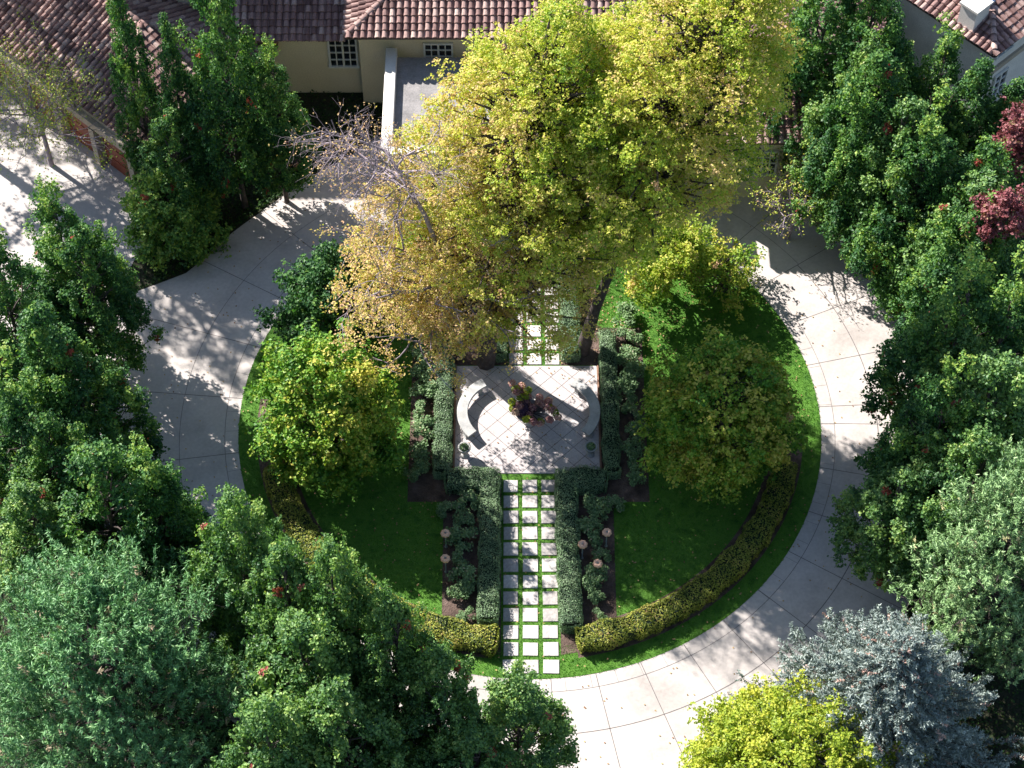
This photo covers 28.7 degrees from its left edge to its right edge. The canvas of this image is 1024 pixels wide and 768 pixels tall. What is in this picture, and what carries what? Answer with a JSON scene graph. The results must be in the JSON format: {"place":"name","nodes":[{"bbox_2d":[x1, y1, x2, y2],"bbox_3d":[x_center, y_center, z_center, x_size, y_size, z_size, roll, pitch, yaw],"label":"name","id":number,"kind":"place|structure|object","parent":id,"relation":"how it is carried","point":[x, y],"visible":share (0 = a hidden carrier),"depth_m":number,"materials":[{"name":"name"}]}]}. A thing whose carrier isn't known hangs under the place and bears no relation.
{"place":"outdoors","nodes":[
{"label":"outdoors","id":0,"kind":"place"},
{"bbox_2d":[0,81,140,332],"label":"courtyard","id":1,"kind":"structure","parent":0,"point":[88,196],"depth_m":93.20,"materials":[{"name":"concrete"}]},
{"bbox_2d":[0,5,140,179],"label":"bare tree","id":2,"kind":"object","parent":1,"relation":"on","point":[41,129],"visible":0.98,"depth_m":89.72,"materials":[{"name":"grey plant"}]},
{"bbox_2d":[80,135,910,767],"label":"driveway","id":3,"kind":"structure","parent":0,"point":[206,429],"depth_m":85.98,"materials":[{"name":"concrete"}]},
{"bbox_2d":[13,299,130,490],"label":"sweetgum tree","id":4,"kind":"object","parent":3,"relation":"on","point":[38,328],"visible":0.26,"depth_m":75.42,"materials":[{"name":"green plant"}]},
{"bbox_2d":[19,173,127,354],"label":"sweetgum tree","id":5,"kind":"object","parent":3,"relation":"on","point":[43,246],"visible":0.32,"depth_m":80.34,"materials":[{"name":"green plant"}]},
{"bbox_2d":[22,327,169,482],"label":"sweetgum tree","id":6,"kind":"object","parent":3,"relation":"on","point":[112,376],"visible":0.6,"depth_m":76.97,"materials":[{"name":"green plant"}]},
{"bbox_2d":[39,215,167,375],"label":"sweetgum tree","id":7,"kind":"object","parent":3,"relation":"on","point":[84,242],"visible":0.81,"depth_m":80.98,"materials":[{"name":"green plant"}]},
{"bbox_2d":[15,434,197,605],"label":"sweetgum tree","id":8,"kind":"object","parent":3,"relation":"on","point":[87,475],"visible":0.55,"depth_m":72.38,"materials":[{"name":"green plant"}]},
{"bbox_2d":[114,430,215,617],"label":"sweetgum tree","id":9,"kind":"object","parent":3,"relation":"on","point":[172,489],"visible":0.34,"depth_m":73.35,"materials":[{"name":"green plant"}]},
{"bbox_2d":[182,481,298,686],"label":"sweetgum tree","id":10,"kind":"object","parent":3,"relation":"on","point":[239,552],"visible":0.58,"depth_m":69.65,"materials":[{"name":"green plant"}]},
{"bbox_2d":[240,32,321,202],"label":"sweetgum tree","id":11,"kind":"object","parent":3,"relation":"on","point":[289,110],"visible":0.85,"depth_m":88.01,"materials":[{"name":"green plant"}]},
{"bbox_2d":[229,534,344,702],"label":"sweetgum tree","id":12,"kind":"object","parent":3,"relation":"on","point":[288,566],"visible":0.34,"depth_m":67.99,"materials":[{"name":"green plant"}]},
{"bbox_2d":[280,532,402,744],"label":"sweetgum tree","id":13,"kind":"object","parent":3,"relation":"on","point":[332,561],"visible":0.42,"depth_m":66.36,"materials":[{"name":"green plant"}]},
{"bbox_2d":[350,578,445,766],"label":"sweetgum tree","id":14,"kind":"object","parent":3,"relation":"on","point":[388,610],"visible":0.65,"depth_m":66.74,"materials":[{"name":"green plant"}]},
{"bbox_2d":[387,637,491,767],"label":"sweetgum tree","id":15,"kind":"object","parent":3,"relation":"on","point":[437,665],"visible":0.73,"depth_m":67.50,"materials":[{"name":"green plant"}]},
{"bbox_2d":[138,165,886,763],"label":"fallen leaves","id":16,"kind":"object","parent":3,"relation":"on","point":[560,435],"visible":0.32,"depth_m":85.39,"materials":[{"name":"brown plant"}]},
{"bbox_2d":[133,167,902,766],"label":"driveway joints","id":17,"kind":"object","parent":3,"relation":"on","point":[725,621],"visible":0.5,"depth_m":84.16,"materials":[{"name":"grey concrete"}]},
{"bbox_2d":[460,659,580,767],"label":"sweetgum tree","id":18,"kind":"object","parent":3,"relation":"on","point":[529,709],"visible":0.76,"depth_m":69.32,"materials":[{"name":"green plant"}]},
{"bbox_2d":[745,142,837,243],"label":"bare tree","id":19,"kind":"object","parent":3,"relation":"on","point":[775,201],"visible":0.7,"depth_m":89.09,"materials":[{"name":"yellow plant"}]},
{"bbox_2d":[786,42,925,247],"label":"sweetgum tree","id":20,"kind":"object","parent":3,"relation":"on","point":[880,65],"visible":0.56,"depth_m":83.51,"materials":[{"name":"green plant"}]},
{"bbox_2d":[819,94,963,277],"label":"sweetgum tree","id":21,"kind":"object","parent":3,"relation":"on","point":[905,115],"visible":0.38,"depth_m":82.54,"materials":[{"name":"green plant"}]},
{"bbox_2d":[839,78,967,318],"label":"sweetgum tree","id":22,"kind":"object","parent":3,"relation":"on","point":[935,143],"visible":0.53,"depth_m":82.56,"materials":[{"name":"green plant"}]},
{"bbox_2d":[890,325,1004,460],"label":"sweetgum tree","id":23,"kind":"object","parent":3,"relation":"on","point":[965,339],"visible":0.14,"depth_m":76.78,"materials":[{"name":"green plant"}]},
{"bbox_2d":[883,203,1022,353],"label":"sweetgum tree","id":24,"kind":"object","parent":3,"relation":"on","point":[935,274],"visible":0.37,"depth_m":79.55,"materials":[{"name":"green plant"}]},
{"bbox_2d":[0,86,1023,767],"bbox_3d":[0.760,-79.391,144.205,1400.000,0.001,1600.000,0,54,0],"label":"ground","id":25,"kind":"structure","parent":0,"point":[1002,694],"depth_m":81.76,"materials":[{"name":"plant"}]},
{"bbox_2d":[0,223,89,406],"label":"sweetgum tree","id":26,"kind":"object","parent":25,"relation":"on","point":[12,302],"visible":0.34,"depth_m":79.32,"materials":[{"name":"green plant"}]},
{"bbox_2d":[0,338,99,543],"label":"sweetgum tree","id":27,"kind":"object","parent":25,"relation":"on","point":[14,398],"visible":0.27,"depth_m":75.21,"materials":[{"name":"green plant"}]},
{"bbox_2d":[0,474,100,634],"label":"sweetgum tree","id":28,"kind":"object","parent":25,"relation":"on","point":[22,500],"visible":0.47,"depth_m":73.52,"materials":[{"name":"green plant"}]},
{"bbox_2d":[0,408,125,561],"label":"sweetgum tree","id":29,"kind":"object","parent":25,"relation":"on","point":[43,427],"visible":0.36,"depth_m":74.59,"materials":[{"name":"green plant"}]},
{"bbox_2d":[104,0,169,178],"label":"sweetgum tree","id":30,"kind":"object","parent":25,"relation":"on","point":[127,70],"visible":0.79,"depth_m":87.31,"materials":[{"name":"green plant"}]},
{"bbox_2d":[0,513,289,767],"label":"pine tree","id":31,"kind":"object","parent":25,"relation":"on","point":[91,616],"visible":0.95,"depth_m":67.95,"materials":[{"name":"green plant"}]},
{"bbox_2d":[118,155,233,272],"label":"garden tree","id":32,"kind":"object","parent":25,"relation":"on","point":[183,236],"visible":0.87,"depth_m":88.76,"materials":[{"name":"green plant"}]},
{"bbox_2d":[130,102,231,224],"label":"sweetgum tree","id":33,"kind":"object","parent":25,"relation":"on","point":[170,119],"visible":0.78,"depth_m":87.61,"materials":[{"name":"green plant"}]},
{"bbox_2d":[155,12,216,200],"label":"sweetgum tree","id":34,"kind":"object","parent":25,"relation":"on","point":[177,80],"visible":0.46,"depth_m":85.16,"materials":[{"name":"green plant"}]},
{"bbox_2d":[175,0,282,208],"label":"sweetgum tree","id":35,"kind":"object","parent":25,"relation":"on","point":[228,105],"visible":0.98,"depth_m":85.42,"materials":[{"name":"green plant"}]},
{"bbox_2d":[204,682,355,767],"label":"sweetgum tree","id":36,"kind":"object","parent":25,"relation":"on","point":[261,717],"visible":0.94,"depth_m":64.86,"materials":[{"name":"green plant"}]},
{"bbox_2d":[232,605,386,767],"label":"sweetgum tree","id":37,"kind":"object","parent":25,"relation":"on","point":[297,629],"visible":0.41,"depth_m":66.71,"materials":[{"name":"green plant"}]},
{"bbox_2d":[280,669,424,767],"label":"sweetgum tree","id":38,"kind":"object","parent":25,"relation":"on","point":[335,702],"visible":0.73,"depth_m":65.63,"materials":[{"name":"green plant"}]},
{"bbox_2d":[0,0,885,213],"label":"house","id":39,"kind":"structure","parent":25,"relation":"on","point":[385,52],"depth_m":92.78,"materials":[{"name":"beige paint"}]},
{"bbox_2d":[102,137,129,177],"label":"garage door","id":40,"kind":"structure","parent":39,"relation":"in","point":[115,162],"depth_m":93.01,"materials":[{"name":"brown wood"}]},
{"bbox_2d":[327,40,359,68],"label":"window","id":41,"kind":"structure","parent":39,"relation":"in","point":[342,55],"depth_m":94.66,"materials":[{"name":"black glass"}]},
{"bbox_2d":[423,42,452,56],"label":"window","id":42,"kind":"structure","parent":39,"relation":"in","point":[430,49],"depth_m":93.37,"materials":[{"name":"black glass"}]},
{"bbox_2d":[409,714,525,767],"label":"sweetgum tree","id":43,"kind":"object","parent":25,"relation":"on","point":[472,741],"visible":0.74,"depth_m":67.93,"materials":[{"name":"green plant"}]},
{"bbox_2d":[677,667,933,767],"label":"lime tree","id":44,"kind":"object","parent":25,"relation":"on","point":[744,730],"visible":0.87,"depth_m":71.54,"materials":[{"name":"yellow plant"}]},
{"bbox_2d":[756,0,869,172],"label":"sweetgum tree","id":45,"kind":"object","parent":25,"relation":"on","point":[803,19],"visible":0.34,"depth_m":86.09,"materials":[{"name":"green plant"}]},
{"bbox_2d":[788,0,922,190],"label":"sweetgum tree","id":46,"kind":"object","parent":25,"relation":"on","point":[859,29],"visible":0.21,"depth_m":84.24,"materials":[{"name":"green plant"}]},
{"bbox_2d":[722,603,1023,767],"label":"blue spruce","id":47,"kind":"object","parent":25,"relation":"on","point":[904,674],"visible":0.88,"depth_m":71.21,"materials":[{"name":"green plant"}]},
{"bbox_2d":[826,455,950,592],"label":"sweetgum tree","id":48,"kind":"object","parent":25,"relation":"on","point":[873,537],"visible":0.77,"depth_m":77.07,"materials":[{"name":"green plant"}]},
{"bbox_2d":[853,349,977,543],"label":"sweetgum tree","id":49,"kind":"object","parent":25,"relation":"on","point":[941,389],"visible":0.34,"depth_m":74.93,"materials":[{"name":"green plant"}]},
{"bbox_2d":[859,241,1007,437],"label":"sweetgum tree","id":50,"kind":"object","parent":25,"relation":"on","point":[908,343],"visible":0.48,"depth_m":77.42,"materials":[{"name":"green plant"}]},
{"bbox_2d":[900,10,971,164],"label":"sweetgum tree","id":51,"kind":"object","parent":25,"relation":"on","point":[945,50],"visible":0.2,"depth_m":85.35,"materials":[{"name":"green plant"}]},
{"bbox_2d":[874,132,1023,319],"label":"sweetgum tree","id":52,"kind":"object","parent":25,"relation":"on","point":[988,155],"visible":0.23,"depth_m":80.53,"materials":[{"name":"green plant"}]},
{"bbox_2d":[882,434,1023,688],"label":"pine tree","id":53,"kind":"object","parent":25,"relation":"on","point":[991,532],"visible":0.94,"depth_m":72.65,"materials":[{"name":"green plant"}]},
{"bbox_2d":[888,0,1023,117],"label":"neighbouring house","id":54,"kind":"structure","parent":25,"relation":"on","point":[993,29],"depth_m":92.75,"materials":[{"name":"tile"}]},
{"bbox_2d":[890,419,1021,604],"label":"sweetgum tree","id":55,"kind":"object","parent":25,"relation":"on","point":[971,447],"visible":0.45,"depth_m":73.96,"materials":[{"name":"green plant"}]},
{"bbox_2d":[888,167,1023,335],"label":"sweetgum tree","id":56,"kind":"object","parent":25,"relation":"on","point":[986,182],"visible":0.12,"depth_m":80.66,"materials":[{"name":"green plant"}]},
{"bbox_2d":[890,349,1023,563],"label":"sweetgum tree","id":57,"kind":"object","parent":25,"relation":"on","point":[1002,373],"visible":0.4,"depth_m":73.74,"materials":[{"name":"green plant"}]},
{"bbox_2d":[936,53,1003,170],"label":"sweetgum tree","id":58,"kind":"object","parent":25,"relation":"on","point":[974,81],"visible":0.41,"depth_m":84.74,"materials":[{"name":"green plant"}]},
{"bbox_2d":[935,241,1023,446],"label":"sweetgum tree","id":59,"kind":"object","parent":25,"relation":"on","point":[1005,305],"visible":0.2,"depth_m":76.79,"materials":[{"name":"green plant"}]},
{"bbox_2d":[960,182,1023,258],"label":"crimson tree","id":60,"kind":"object","parent":25,"relation":"on","point":[1007,201],"visible":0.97,"depth_m":77.17,"materials":[{"name":"red plant"}]},
{"bbox_2d":[972,76,1023,217],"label":"sweetgum tree","id":61,"kind":"object","parent":25,"relation":"on","point":[1014,92],"visible":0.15,"depth_m":84.03,"materials":[{"name":"green plant"}]},
{"bbox_2d":[990,96,1023,185],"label":"crimson tree","id":62,"kind":"object","parent":25,"relation":"on","point":[1014,134],"visible":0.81,"depth_m":80.30,"materials":[{"name":"red plant"}]},
{"bbox_2d":[453,365,601,473],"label":"plaza","id":63,"kind":"structure","parent":0,"point":[518,450],"depth_m":85.12,"materials":[{"name":"grey concrete"}]},
{"bbox_2d":[457,379,486,438],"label":"curved bench","id":64,"kind":"object","parent":63,"relation":"on","point":[470,393],"visible":1,"depth_m":85.19,"materials":[{"name":"stone"}]},
{"bbox_2d":[508,379,561,426],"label":"flower urn","id":65,"kind":"object","parent":63,"relation":"on","point":[526,409],"visible":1,"depth_m":84.49,"materials":[{"name":"stone"}]},
{"bbox_2d":[570,378,599,437],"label":"curved bench","id":66,"kind":"object","parent":63,"relation":"on","point":[589,395],"visible":1,"depth_m":85.22,"materials":[{"name":"stone"}]},
{"bbox_2d":[238,213,821,678],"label":"lawn","id":67,"kind":"structure","parent":0,"point":[393,482],"depth_m":82.55,"materials":[{"name":"green plant"}]},
{"bbox_2d":[238,317,407,504],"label":"lawn tree","id":68,"kind":"object","parent":67,"relation":"on","point":[348,410],"visible":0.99,"depth_m":79.34,"materials":[{"name":"green plant"}]},
{"bbox_2d":[252,236,395,362],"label":"dark tree","id":69,"kind":"object","parent":67,"relation":"on","point":[306,290],"visible":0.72,"depth_m":85.26,"materials":[{"name":"green plant"}]},
{"bbox_2d":[257,396,488,657],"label":"planting bed","id":70,"kind":"object","parent":67,"relation":"on","point":[262,465],"visible":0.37,"depth_m":82.91,"materials":[{"name":"soil"}]},
{"bbox_2d":[262,463,499,658],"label":"hedge","id":71,"kind":"object","parent":70,"relation":"on","point":[296,520],"visible":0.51,"depth_m":80.48,"materials":[{"name":"green plant"}]},
{"bbox_2d":[268,99,520,358],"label":"bare tree","id":72,"kind":"object","parent":67,"relation":"on","point":[397,177],"visible":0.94,"depth_m":75.17,"materials":[{"name":"grey plant"}]},
{"bbox_2d":[407,310,500,654],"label":"planting bed","id":73,"kind":"object","parent":67,"relation":"on","point":[424,487],"visible":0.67,"depth_m":82.74,"materials":[{"name":"soil"}]},
{"bbox_2d":[411,415,435,439],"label":"shrub","id":74,"kind":"object","parent":73,"relation":"on","point":[422,430],"visible":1,"depth_m":84.37,"materials":[{"name":"green plant"}]},
{"bbox_2d":[408,379,439,398],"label":"shrub","id":75,"kind":"object","parent":73,"relation":"on","point":[429,390],"visible":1,"depth_m":85.50,"materials":[{"name":"green plant"}]},
{"bbox_2d":[431,302,455,479],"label":"clipped hedge","id":76,"kind":"object","parent":73,"relation":"on","point":[442,456],"visible":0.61,"depth_m":84.71,"materials":[{"name":"green plant"}]},
{"bbox_2d":[445,523,478,551],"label":"shrub","id":77,"kind":"object","parent":73,"relation":"on","point":[456,535],"visible":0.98,"depth_m":81.26,"materials":[{"name":"green plant"}]},
{"bbox_2d":[445,559,479,592],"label":"shrub","id":78,"kind":"object","parent":73,"relation":"on","point":[465,572],"visible":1,"depth_m":80.15,"materials":[{"name":"green plant"}]},
{"bbox_2d":[443,466,490,495],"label":"clipped hedge","id":79,"kind":"object","parent":73,"relation":"on","point":[463,479],"visible":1,"depth_m":82.94,"materials":[{"name":"green plant"}]},
{"bbox_2d":[476,467,502,626],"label":"clipped hedge","id":80,"kind":"object","parent":73,"relation":"on","point":[489,573],"visible":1,"depth_m":80.88,"materials":[{"name":"green plant"}]},
{"bbox_2d":[456,304,507,364],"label":"planting bed","id":81,"kind":"object","parent":67,"relation":"on","point":[468,359],"visible":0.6,"depth_m":87.35,"materials":[{"name":"soil"}]},
{"bbox_2d":[310,172,562,399],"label":"peach tree","id":82,"kind":"object","parent":81,"relation":"on","point":[371,255],"visible":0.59,"depth_m":77.97,"materials":[{"name":"yellow plant"}]},
{"bbox_2d":[331,0,663,370],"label":"yellow tree","id":83,"kind":"object","parent":67,"relation":"on","point":[523,120],"visible":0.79,"depth_m":75.61,"materials":[{"name":"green plant"}]},
{"bbox_2d":[559,248,597,364],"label":"planting bed","id":84,"kind":"object","parent":67,"relation":"on","point":[589,358],"visible":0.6,"depth_m":87.54,"materials":[{"name":"soil"}]},
{"bbox_2d":[558,252,581,362],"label":"clipped hedge","id":85,"kind":"object","parent":84,"relation":"on","point":[567,311],"visible":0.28,"depth_m":87.69,"materials":[{"name":"green plant"}]},
{"bbox_2d":[489,0,806,357],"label":"yellow tree","id":86,"kind":"object","parent":84,"relation":"on","point":[681,90],"visible":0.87,"depth_m":73.09,"materials":[{"name":"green plant"}]},
{"bbox_2d":[561,328,649,654],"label":"planting bed","id":87,"kind":"object","parent":67,"relation":"on","point":[625,490],"visible":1,"depth_m":82.94,"materials":[{"name":"soil"}]},
{"bbox_2d":[553,466,583,633],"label":"clipped hedge","id":88,"kind":"object","parent":87,"relation":"on","point":[569,591],"visible":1,"depth_m":80.80,"materials":[{"name":"green plant"}]},
{"bbox_2d":[569,464,608,495],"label":"clipped hedge","id":89,"kind":"object","parent":87,"relation":"on","point":[590,480],"visible":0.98,"depth_m":82.93,"materials":[{"name":"green plant"}]},
{"bbox_2d":[576,516,603,548],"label":"shrub","id":90,"kind":"object","parent":87,"relation":"on","point":[587,529],"visible":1,"depth_m":81.28,"materials":[{"name":"green plant"}]},
{"bbox_2d":[582,562,608,587],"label":"shrub","id":91,"kind":"object","parent":87,"relation":"on","point":[594,577],"visible":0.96,"depth_m":80.17,"materials":[{"name":"green plant"}]},
{"bbox_2d":[582,492,609,514],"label":"shrub","id":92,"kind":"object","parent":87,"relation":"on","point":[600,505],"visible":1,"depth_m":82.17,"materials":[{"name":"green plant"}]},
{"bbox_2d":[597,326,622,479],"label":"clipped hedge","id":93,"kind":"object","parent":87,"relation":"on","point":[610,449],"visible":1,"depth_m":85.22,"materials":[{"name":"green plant"}]},
{"bbox_2d":[615,376,639,402],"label":"shrub","id":94,"kind":"object","parent":87,"relation":"on","point":[627,385],"visible":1,"depth_m":85.59,"materials":[{"name":"green plant"}]},
{"bbox_2d":[619,359,645,380],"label":"shrub","id":95,"kind":"object","parent":87,"relation":"on","point":[631,371],"visible":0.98,"depth_m":86.11,"materials":[{"name":"green plant"}]},
{"bbox_2d":[620,436,646,461],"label":"shrub","id":96,"kind":"object","parent":87,"relation":"on","point":[631,450],"visible":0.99,"depth_m":83.82,"materials":[{"name":"green plant"}]},
{"bbox_2d":[611,301,638,327],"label":"shrub","id":97,"kind":"object","parent":67,"relation":"on","point":[627,310],"visible":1,"depth_m":88.01,"materials":[{"name":"green plant"}]},
{"bbox_2d":[622,206,728,311],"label":"tree","id":98,"kind":"object","parent":67,"relation":"on","point":[676,259],"visible":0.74,"depth_m":86.36,"materials":[{"name":"yellow plant"}]},
{"bbox_2d":[577,443,801,657],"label":"planting bed","id":99,"kind":"object","parent":67,"relation":"on","point":[796,460],"visible":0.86,"depth_m":81.19,"materials":[{"name":"soil"}]},
{"bbox_2d":[574,461,797,653],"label":"hedge","id":100,"kind":"object","parent":99,"relation":"on","point":[700,591],"visible":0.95,"depth_m":79.85,"materials":[{"name":"green plant"}]},
{"bbox_2d":[631,318,811,508],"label":"lawn tree","id":101,"kind":"object","parent":67,"relation":"on","point":[687,390],"visible":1,"depth_m":79.03,"materials":[{"name":"green plant"}]},
{"bbox_2d":[683,225,767,323],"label":"tree","id":102,"kind":"object","parent":67,"relation":"on","point":[727,280],"visible":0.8,"depth_m":87.84,"materials":[{"name":"green plant"}]},
{"bbox_2d":[784,32,910,234],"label":"sweetgum tree","id":103,"kind":"object","parent":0,"point":[813,117],"visible":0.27,"depth_m":85.51,"materials":[{"name":"green plant"}]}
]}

